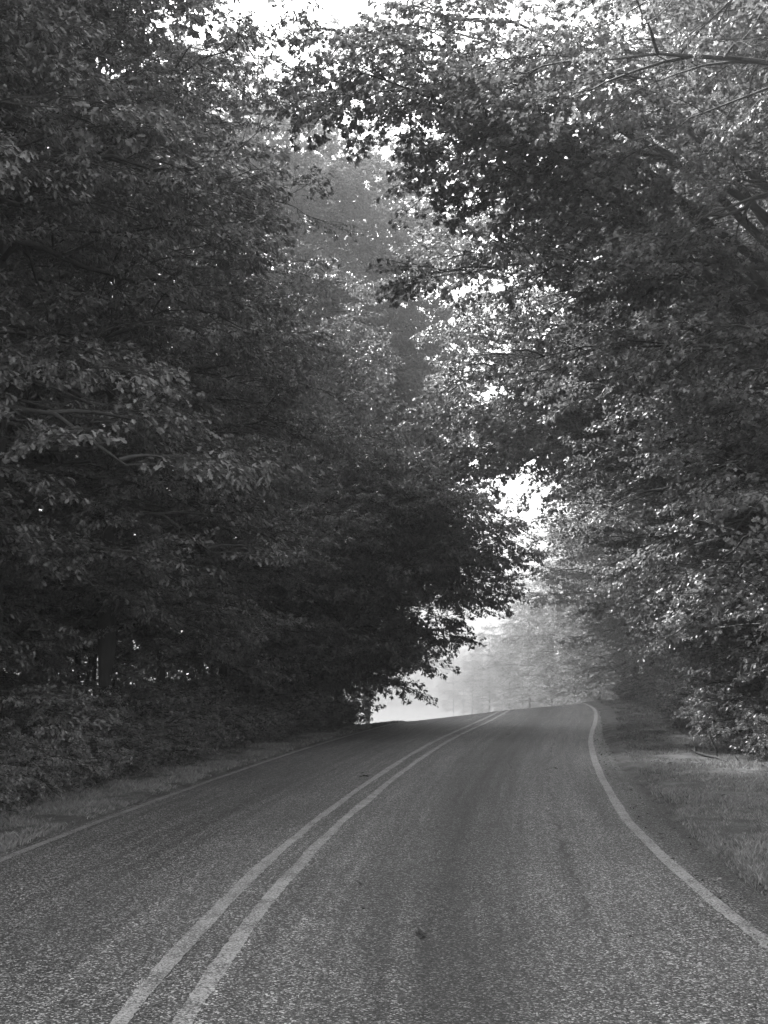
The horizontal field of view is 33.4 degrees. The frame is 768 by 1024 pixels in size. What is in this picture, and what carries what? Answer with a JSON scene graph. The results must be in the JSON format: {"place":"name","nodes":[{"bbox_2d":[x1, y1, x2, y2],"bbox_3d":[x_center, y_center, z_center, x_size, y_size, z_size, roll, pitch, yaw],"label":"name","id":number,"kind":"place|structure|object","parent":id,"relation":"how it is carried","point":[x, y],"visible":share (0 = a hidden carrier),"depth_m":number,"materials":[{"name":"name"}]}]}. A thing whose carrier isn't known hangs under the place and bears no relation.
{"place":"outdoors","nodes":[
{"label":"outdoors","id":0,"kind":"place"},
{"bbox_2d":[16,0,711,675],"label":"sky","id":1,"kind":"structure","parent":0,"point":[346,10],"materials":[{"name":"white"}]},
{"bbox_2d":[0,703,767,1023],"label":"road","id":2,"kind":"structure","parent":0,"point":[496,885],"depth_m":9.30,"materials":[{"name":"grey asphalt"}]},
{"bbox_2d":[1,676,767,893],"bbox_3d":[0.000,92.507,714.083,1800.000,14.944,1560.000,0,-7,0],"label":"ground","id":3,"kind":"structure","parent":0,"point":[404,712],"depth_m":370.38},
{"bbox_2d":[0,765,28,802],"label":"shrub","id":4,"kind":"object","parent":3,"relation":"on","point":[6,779],"visible":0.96,"depth_m":14.19,"materials":[{"name":"grey plant"}]},
{"bbox_2d":[0,739,44,813],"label":"shrub","id":5,"kind":"object","parent":3,"relation":"on","point":[9,806],"visible":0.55,"depth_m":15.23,"materials":[{"name":"grey plant"}]},
{"bbox_2d":[0,439,74,715],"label":"sapling tree","id":6,"kind":"object","parent":3,"relation":"on","point":[24,676],"visible":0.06,"depth_m":29.85,"materials":[{"name":"grey plant"}]},
{"bbox_2d":[0,729,85,808],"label":"shrub","id":7,"kind":"object","parent":3,"relation":"on","point":[46,773],"visible":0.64,"depth_m":16.02,"materials":[{"name":"grey plant"}]},
{"bbox_2d":[0,494,89,720],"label":"sapling tree","id":8,"kind":"object","parent":3,"relation":"on","point":[37,679],"visible":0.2,"depth_m":27.81,"materials":[{"name":"grey plant"}]},
{"bbox_2d":[0,480,97,713],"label":"sapling tree","id":9,"kind":"object","parent":3,"relation":"on","point":[50,646],"visible":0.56,"depth_m":22.67,"materials":[{"name":"grey plant"}]},
{"bbox_2d":[0,683,123,762],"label":"shrub","id":10,"kind":"object","parent":3,"relation":"on","point":[53,705],"visible":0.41,"depth_m":18.20,"materials":[{"name":"grey plant"}]},
{"bbox_2d":[0,720,123,799],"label":"shrub","id":11,"kind":"object","parent":3,"relation":"on","point":[78,752],"visible":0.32,"depth_m":17.32,"materials":[{"name":"grey plant"}]},
{"bbox_2d":[0,427,126,716],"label":"sapling tree","id":12,"kind":"object","parent":3,"relation":"on","point":[72,664],"visible":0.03,"depth_m":32.93,"materials":[{"name":"grey plant"}]},
{"bbox_2d":[0,0,129,281],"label":"oak tree","id":13,"kind":"object","parent":3,"relation":"on","point":[50,31],"visible":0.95,"depth_m":13.54,"materials":[{"name":"grey plant"}]},
{"bbox_2d":[13,718,132,789],"bbox_3d":[-4.552,3.538,18.193,1.900,1.253,1.809,0,-7,-2],"label":"shrub","id":14,"kind":"object","parent":3,"relation":"on","point":[100,742],"visible":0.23,"depth_m":18.27,"materials":[{"name":"grey plant"}]},
{"bbox_2d":[10,685,143,750],"bbox_3d":[-5.218,3.733,21.179,2.482,1.719,2.606,0,-7,1],"label":"shrub","id":15,"kind":"object","parent":3,"relation":"on","point":[122,727],"visible":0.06,"depth_m":20.85,"materials":[{"name":"grey plant"}]},
{"bbox_2d":[0,0,159,569],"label":"forest tree","id":16,"kind":"object","parent":3,"relation":"on","point":[39,462],"visible":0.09,"depth_m":25.77,"materials":[{"name":"grey plant"}]},
{"bbox_2d":[5,5,157,587],"bbox_3d":[-11.296,-7.876,30.454,11.734,25.714,12.322,0,-7,4],"label":"forest tree","id":17,"kind":"object","parent":3,"relation":"on","point":[86,281],"visible":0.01,"depth_m":30.58,"materials":[{"name":"grey plant"}]},
{"bbox_2d":[0,0,170,644],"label":"forest tree","id":18,"kind":"object","parent":3,"relation":"on","point":[12,120],"visible":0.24,"depth_m":23.11,"materials":[{"name":"grey plant"}]},
{"bbox_2d":[2,0,172,634],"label":"forest tree","id":19,"kind":"object","parent":3,"relation":"on","point":[61,457],"visible":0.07,"depth_m":29.55,"materials":[{"name":"grey plant"}]},
{"bbox_2d":[11,55,196,693],"bbox_3d":[-11.354,-4.680,39.232,10.021,21.960,10.523,-3,-7,22],"label":"forest tree","id":20,"kind":"object","parent":3,"relation":"on","point":[158,157],"depth_m":39.81,"materials":[{"name":"grey plant"}]},
{"bbox_2d":[44,701,163,750],"bbox_3d":[-5.144,3.927,21.684,2.705,1.472,2.779,-1,-7,10],"label":"shrub","id":21,"kind":"object","parent":3,"relation":"on","point":[138,721],"visible":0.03,"depth_m":21.79,"materials":[{"name":"grey plant"}]},
{"bbox_2d":[66,742,144,782],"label":"shrub","id":22,"kind":"object","parent":3,"relation":"on","point":[115,775],"visible":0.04,"depth_m":19.26,"materials":[{"name":"grey plant"}]},
{"bbox_2d":[27,662,204,758],"bbox_3d":[-4.868,3.799,23.019,3.319,2.189,3.161,1,-7,-9],"label":"shrub","id":23,"kind":"object","parent":3,"relation":"on","point":[158,704],"visible":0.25,"depth_m":23.25,"materials":[{"name":"grey plant"}]},
{"bbox_2d":[6,99,233,693],"bbox_3d":[-8.571,-3.026,35.422,8.706,17.406,10.834,3,-8,-27],"label":"forest tree","id":24,"kind":"object","parent":3,"relation":"on","point":[90,658],"visible":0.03,"depth_m":34.74,"materials":[{"name":"grey plant"}]},
{"bbox_2d":[88,728,172,778],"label":"shrub","id":25,"kind":"object","parent":3,"relation":"on","point":[141,756],"visible":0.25,"depth_m":20.19,"materials":[{"name":"grey plant"}]},
{"bbox_2d":[84,711,176,771],"bbox_3d":[-4.302,3.893,21.146,1.864,1.229,1.775,3,-8,-27],"label":"shrub","id":26,"kind":"object","parent":3,"relation":"on","point":[165,750],"visible":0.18,"depth_m":21.03,"materials":[{"name":"grey plant"}]},
{"bbox_2d":[2,0,278,693],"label":"forest tree","id":27,"kind":"object","parent":3,"relation":"on","point":[212,40],"visible":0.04,"depth_m":32.37,"materials":[{"name":"grey plant"}]},
{"bbox_2d":[0,442,285,711],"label":"sapling tree","id":28,"kind":"object","parent":3,"relation":"on","point":[180,638],"visible":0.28,"depth_m":27.88,"materials":[{"name":"grey plant"}]},
{"bbox_2d":[35,121,263,694],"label":"forest tree","id":29,"kind":"object","parent":3,"relation":"on","point":[171,158],"visible":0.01,"depth_m":41.23,"materials":[{"name":"grey plant"}]},
{"bbox_2d":[0,551,320,715],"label":"thicket","id":30,"kind":"object","parent":3,"relation":"on","point":[168,675],"visible":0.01,"depth_m":44.73,"materials":[{"name":"grey plant"}]},
{"bbox_2d":[109,716,215,770],"bbox_3d":[-4.183,4.064,22.025,2.072,1.128,2.129,6,-9,-42],"label":"shrub","id":31,"kind":"object","parent":3,"relation":"on","point":[186,750],"visible":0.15,"depth_m":21.98,"materials":[{"name":"grey plant"}]},
{"bbox_2d":[111,687,224,742],"bbox_3d":[-4.683,4.263,25.273,3.048,1.614,2.966,-2,-7,20],"label":"shrub","id":32,"kind":"object","parent":3,"relation":"on","point":[201,714],"visible":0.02,"depth_m":25.33,"materials":[{"name":"grey plant"}]},
{"bbox_2d":[0,0,336,631],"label":"oak tree","id":33,"kind":"object","parent":3,"relation":"on","point":[222,465],"visible":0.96,"depth_m":17.07,"materials":[{"name":"grey plant"}]},
{"bbox_2d":[6,720,336,798],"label":"plants","id":34,"kind":"object","parent":3,"relation":"on","point":[61,783],"visible":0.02,"depth_m":20.97,"materials":[{"name":"grey plant"}]},
{"bbox_2d":[0,0,355,668],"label":"oak tree","id":35,"kind":"object","parent":3,"relation":"on","point":[150,89],"visible":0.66,"depth_m":20.07,"materials":[{"name":"grey plant"}]},
{"bbox_2d":[2,0,366,709],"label":"oak tree","id":36,"kind":"object","parent":3,"relation":"on","point":[106,630],"visible":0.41,"depth_m":23.80,"materials":[{"name":"grey plant"}]},
{"bbox_2d":[45,0,327,704],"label":"tall oak tree","id":37,"kind":"object","parent":3,"relation":"on","point":[304,156],"visible":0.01,"depth_m":55.62,"materials":[{"name":"grey plant"}]},
{"bbox_2d":[145,703,229,756],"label":"shrub","id":38,"kind":"object","parent":3,"relation":"on","point":[208,724],"visible":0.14,"depth_m":23.74,"materials":[{"name":"grey plant"}]},
{"bbox_2d":[145,672,247,712],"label":"shrub","id":39,"kind":"object","parent":3,"relation":"on","point":[228,697],"visible":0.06,"depth_m":27.67,"materials":[{"name":"grey plant"}]},
{"bbox_2d":[0,720,408,853],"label":"verge","id":40,"kind":"structure","parent":3,"relation":"on","point":[67,819],"depth_m":17.10,"materials":[{"name":"plant"}]},
{"bbox_2d":[147,727,221,763],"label":"shrub","id":41,"kind":"object","parent":40,"relation":"on","point":[189,757],"visible":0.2,"depth_m":22.75,"materials":[{"name":"grey plant"}]},
{"bbox_2d":[21,211,392,696],"bbox_3d":[-4.354,-0.925,28.014,7.809,11.802,6.720,-5,-8,37],"label":"maple tree","id":42,"kind":"object","parent":3,"relation":"on","point":[162,671],"visible":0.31,"depth_m":27.30,"materials":[{"name":"grey plant"}]},
{"bbox_2d":[117,486,359,712],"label":"sapling tree","id":43,"kind":"object","parent":3,"relation":"on","point":[315,655],"visible":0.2,"depth_m":31.87,"materials":[{"name":"grey plant"}]},
{"bbox_2d":[104,0,383,674],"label":"tall oak tree","id":44,"kind":"object","parent":3,"relation":"on","point":[345,187],"visible":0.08,"depth_m":56.23,"materials":[{"name":"grey plant"}]},
{"bbox_2d":[124,309,364,693],"bbox_3d":[-3.537,0.090,32.172,6.746,10.904,6.725,1,-7,-12],"label":"oak tree","id":45,"kind":"object","parent":3,"relation":"on","point":[223,669],"visible":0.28,"depth_m":31.37,"materials":[{"name":"grey plant"}]},
{"bbox_2d":[210,702,284,747],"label":"shrub","id":46,"kind":"object","parent":3,"relation":"on","point":[253,738],"visible":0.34,"depth_m":27.64,"materials":[{"name":"grey plant"}]},
{"bbox_2d":[156,501,402,718],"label":"sapling tree","id":47,"kind":"object","parent":3,"relation":"on","point":[312,686],"visible":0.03,"depth_m":34.63,"materials":[{"name":"grey plant"}]},
{"bbox_2d":[141,1,456,564],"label":"tall oak tree","id":48,"kind":"object","parent":3,"relation":"on","point":[342,173],"visible":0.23,"depth_m":57.01,"materials":[{"name":"grey plant"}]},
{"bbox_2d":[198,318,407,687],"bbox_3d":[-2.515,0.273,39.217,8.367,12.645,7.200,-1,-7,9],"label":"maple tree","id":49,"kind":"object","parent":3,"relation":"on","point":[321,325],"visible":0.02,"depth_m":39.40,"materials":[{"name":"grey plant"}]},
{"bbox_2d":[190,544,415,716],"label":"sapling tree","id":50,"kind":"object","parent":3,"relation":"on","point":[345,694],"visible":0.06,"depth_m":36.55,"materials":[{"name":"grey plant"}]},
{"bbox_2d":[168,474,438,730],"bbox_3d":[-2.257,2.239,35.005,7.427,7.954,6.742,-1,-7,7],"label":"sapling tree","id":51,"kind":"object","parent":3,"relation":"on","point":[317,509],"visible":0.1,"depth_m":33.65,"materials":[{"name":"grey plant"}]},
{"bbox_2d":[205,484,444,726],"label":"sapling tree","id":52,"kind":"object","parent":3,"relation":"on","point":[365,711],"visible":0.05,"depth_m":35.14,"materials":[{"name":"grey plant"}]},
{"bbox_2d":[244,581,407,721],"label":"sapling tree","id":53,"kind":"object","parent":3,"relation":"on","point":[374,678],"visible":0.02,"depth_m":37.36,"materials":[{"name":"grey plant"}]},
{"bbox_2d":[83,640,571,705],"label":"wood","id":54,"kind":"object","parent":3,"relation":"on","point":[412,697],"visible":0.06,"depth_m":465.40,"materials":[{"name":"grey plant"}]},
{"bbox_2d":[208,29,484,508],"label":"tall oak tree","id":55,"kind":"object","parent":3,"relation":"on","point":[409,328],"visible":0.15,"depth_m":61.11,"materials":[{"name":"grey plant"}]},
{"bbox_2d":[255,401,437,700],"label":"oak tree","id":56,"kind":"object","parent":3,"relation":"on","point":[332,414],"visible":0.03,"depth_m":41.54,"materials":[{"name":"grey plant"}]},
{"bbox_2d":[166,258,563,708],"bbox_3d":[-0.783,-0.399,35.352,10.174,12.695,9.923,-5,-8,35],"label":"oak tree","id":57,"kind":"object","parent":3,"relation":"on","point":[419,544],"visible":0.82,"depth_m":33.73,"materials":[{"name":"grey plant"}]},
{"bbox_2d":[252,79,508,699],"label":"tall oak tree","id":58,"kind":"object","parent":3,"relation":"on","point":[413,348],"visible":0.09,"depth_m":64.63,"materials":[{"name":"grey plant"}]},
{"bbox_2d":[432,653,465,715],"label":"maple tree","id":59,"kind":"object","parent":3,"relation":"on","point":[445,682],"visible":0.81,"depth_m":217.83,"materials":[{"name":"grey plant"}]},
{"bbox_2d":[441,648,490,714],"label":"maple tree","id":60,"kind":"object","parent":3,"relation":"on","point":[467,677],"visible":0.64,"depth_m":188.23,"materials":[{"name":"grey plant"}]},
{"bbox_2d":[456,624,502,713],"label":"maple tree","id":61,"kind":"object","parent":3,"relation":"on","point":[475,665],"visible":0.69,"depth_m":164.34,"materials":[{"name":"grey plant"}]},
{"bbox_2d":[461,612,533,711],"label":"maple tree","id":62,"kind":"object","parent":3,"relation":"on","point":[488,681],"visible":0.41,"depth_m":144.19,"materials":[{"name":"grey plant"}]},
{"bbox_2d":[482,605,542,710],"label":"maple tree","id":63,"kind":"object","parent":3,"relation":"on","point":[506,658],"visible":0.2,"depth_m":154.04,"materials":[{"name":"grey plant"}]},
{"bbox_2d":[261,0,767,629],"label":"maple tree","id":64,"kind":"object","parent":3,"relation":"on","point":[521,174],"visible":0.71,"depth_m":22.77,"materials":[{"name":"grey plant"}]},
{"bbox_2d":[478,576,551,709],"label":"maple tree","id":65,"kind":"object","parent":3,"relation":"on","point":[511,691],"visible":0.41,"depth_m":125.92,"materials":[{"name":"grey plant"}]},
{"bbox_2d":[489,585,579,707],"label":"maple tree","id":66,"kind":"object","parent":3,"relation":"on","point":[504,682],"visible":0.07,"depth_m":134.63,"materials":[{"name":"grey plant"}]},
{"bbox_2d":[478,564,591,707],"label":"maple tree","id":67,"kind":"object","parent":3,"relation":"on","point":[509,679],"visible":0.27,"depth_m":111.44,"materials":[{"name":"grey plant"}]},
{"bbox_2d":[514,546,590,704],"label":"maple tree","id":68,"kind":"object","parent":3,"relation":"on","point":[516,616],"visible":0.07,"depth_m":119.33,"materials":[{"name":"grey plant"}]},
{"bbox_2d":[504,510,607,706],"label":"maple tree","id":69,"kind":"object","parent":3,"relation":"on","point":[528,633],"visible":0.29,"depth_m":98.16,"materials":[{"name":"grey plant"}]},
{"bbox_2d":[505,556,609,704],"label":"maple tree","id":70,"kind":"object","parent":3,"relation":"on","point":[541,667],"visible":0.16,"depth_m":105.70,"materials":[{"name":"grey plant"}]},
{"bbox_2d":[365,0,767,652],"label":"maple tree","id":71,"kind":"object","parent":3,"relation":"on","point":[607,350],"visible":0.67,"depth_m":22.06,"materials":[{"name":"grey plant"}]},
{"bbox_2d":[500,502,640,705],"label":"maple tree","id":72,"kind":"object","parent":3,"relation":"on","point":[528,658],"visible":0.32,"depth_m":87.23,"materials":[{"name":"grey plant"}]},
{"bbox_2d":[377,1,767,653],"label":"maple tree","id":73,"kind":"object","parent":3,"relation":"on","point":[509,437],"visible":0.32,"depth_m":30.82,"materials":[{"name":"grey plant"}]},
{"bbox_2d":[524,485,637,704],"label":"maple tree","id":74,"kind":"object","parent":3,"relation":"on","point":[543,625],"visible":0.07,"depth_m":93.98,"materials":[{"name":"grey plant"}]},
{"bbox_2d":[406,0,767,623],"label":"maple tree","id":75,"kind":"object","parent":3,"relation":"on","point":[670,359],"visible":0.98,"depth_m":17.70,"materials":[{"name":"grey plant"}]},
{"bbox_2d":[506,491,670,686],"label":"maple tree","id":76,"kind":"object","parent":3,"relation":"on","point":[582,598],"visible":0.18,"depth_m":70.28,"materials":[{"name":"grey plant"}]},
{"bbox_2d":[512,502,668,703],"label":"maple tree","id":77,"kind":"object","parent":3,"relation":"on","point":[594,686],"visible":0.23,"depth_m":78.22,"materials":[{"name":"grey plant"}]},
{"bbox_2d":[423,0,767,650],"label":"maple tree","id":78,"kind":"object","parent":3,"relation":"on","point":[590,476],"visible":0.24,"depth_m":26.36,"materials":[{"name":"grey plant"}]},
{"bbox_2d":[546,280,660,678],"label":"tall oak tree","id":79,"kind":"object","parent":3,"relation":"on","point":[575,557],"depth_m":74.34,"materials":[{"name":"grey plant"}]},
{"bbox_2d":[534,311,678,663],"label":"maple tree","id":80,"kind":"object","parent":3,"relation":"on","point":[616,632],"visible":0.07,"depth_m":64.04,"materials":[{"name":"grey plant"}]},
{"bbox_2d":[547,527,670,700],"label":"maple tree","id":81,"kind":"object","parent":3,"relation":"on","point":[575,625],"visible":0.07,"depth_m":82.14,"materials":[{"name":"grey plant"}]},
{"bbox_2d":[555,515,667,689],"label":"maple tree","id":82,"kind":"object","parent":3,"relation":"on","point":[629,673],"visible":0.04,"depth_m":74.85,"materials":[{"name":"grey plant"}]},
{"bbox_2d":[461,37,767,654],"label":"maple tree","id":83,"kind":"object","parent":3,"relation":"on","point":[623,549],"visible":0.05,"depth_m":31.98,"materials":[{"name":"grey plant"}]},
{"bbox_2d":[531,480,749,655],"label":"maple tree","id":84,"kind":"object","parent":3,"relation":"on","point":[597,552],"visible":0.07,"depth_m":57.96,"materials":[{"name":"grey plant"}]},
{"bbox_2d":[616,599,723,677],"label":"sapling tree","id":85,"kind":"object","parent":3,"relation":"on","point":[637,654],"visible":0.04,"depth_m":51.89,"materials":[{"name":"grey plant"}]},
{"bbox_2d":[583,699,767,897],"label":"verge","id":86,"kind":"structure","parent":3,"relation":"on","point":[608,720],"depth_m":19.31,"materials":[{"name":"plant"}]},
{"bbox_2d":[644,674,706,721],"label":"shrub","id":87,"kind":"object","parent":86,"relation":"on","point":[660,702],"visible":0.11,"depth_m":35.79,"materials":[{"name":"grey plant"}]},
{"bbox_2d":[651,684,713,729],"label":"shrub","id":88,"kind":"object","parent":86,"relation":"on","point":[671,704],"visible":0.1,"depth_m":32.28,"materials":[{"name":"grey plant"}]},
{"bbox_2d":[649,681,733,729],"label":"shrub","id":89,"kind":"object","parent":86,"relation":"on","point":[674,707],"visible":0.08,"depth_m":31.55,"materials":[{"name":"grey plant"}]},
{"bbox_2d":[622,459,767,702],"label":"sapling tree","id":90,"kind":"object","parent":86,"relation":"on","point":[699,679],"visible":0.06,"depth_m":31.51,"materials":[{"name":"grey plant"}]},
{"bbox_2d":[655,479,767,737],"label":"sapling tree","id":91,"kind":"object","parent":86,"relation":"on","point":[705,658],"visible":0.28,"depth_m":26.53,"materials":[{"name":"grey plant"}]},
{"bbox_2d":[672,678,761,738],"bbox_3d":[8.150,4.489,28.479,3.268,1.731,3.180,-5,-8,34],"label":"shrub","id":92,"kind":"object","parent":86,"relation":"on","point":[692,718],"visible":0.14,"depth_m":28.28,"materials":[{"name":"grey plant"}]},
{"bbox_2d":[693,665,750,695],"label":"shrub","id":93,"kind":"object","parent":86,"relation":"on","point":[722,677],"visible":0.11,"depth_m":31.34,"materials":[{"name":"grey plant"}]},
{"bbox_2d":[690,699,767,754],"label":"shrub","id":94,"kind":"object","parent":86,"relation":"on","point":[730,724],"visible":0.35,"depth_m":23.38,"materials":[{"name":"grey plant"}]},
{"bbox_2d":[696,660,767,742],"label":"shrub","id":95,"kind":"object","parent":86,"relation":"on","point":[744,687],"visible":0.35,"depth_m":26.06,"materials":[{"name":"grey plant"}]},
{"bbox_2d":[709,699,767,761],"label":"shrub","id":96,"kind":"object","parent":86,"relation":"on","point":[751,748],"visible":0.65,"depth_m":21.76,"materials":[{"name":"grey plant"}]},
{"bbox_2d":[709,670,767,748],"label":"shrub","id":97,"kind":"object","parent":86,"relation":"on","point":[752,705],"visible":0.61,"depth_m":22.52,"materials":[{"name":"grey plant"}]},
{"bbox_2d":[620,551,751,683],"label":"sapling tree","id":98,"kind":"object","parent":3,"relation":"on","point":[631,661],"visible":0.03,"depth_m":44.69,"materials":[{"name":"grey plant"}]},
{"bbox_2d":[655,560,753,677],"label":"sapling tree","id":99,"kind":"object","parent":3,"relation":"on","point":[687,663],"visible":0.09,"depth_m":37.56,"materials":[{"name":"grey plant"}]},
{"bbox_2d":[720,550,767,691],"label":"sapling tree","id":100,"kind":"object","parent":3,"relation":"on","point":[760,668],"visible":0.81,"depth_m":22.39,"materials":[{"name":"grey plant"}]},
{"bbox_2d":[725,73,767,460],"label":"forest tree","id":101,"kind":"object","parent":3,"relation":"on","point":[766,210],"visible":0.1,"depth_m":25.36,"materials":[{"name":"grey plant"}]},
{"bbox_2d":[737,596,767,670],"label":"sapling tree","id":102,"kind":"object","parent":3,"relation":"on","point":[756,606],"visible":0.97,"depth_m":18.32,"materials":[{"name":"grey plant"}]},
{"bbox_2d":[706,9,767,524],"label":"forest tree","id":103,"kind":"object","parent":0,"point":[737,206],"visible":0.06,"depth_m":27.36,"materials":[{"name":"grey plant"}]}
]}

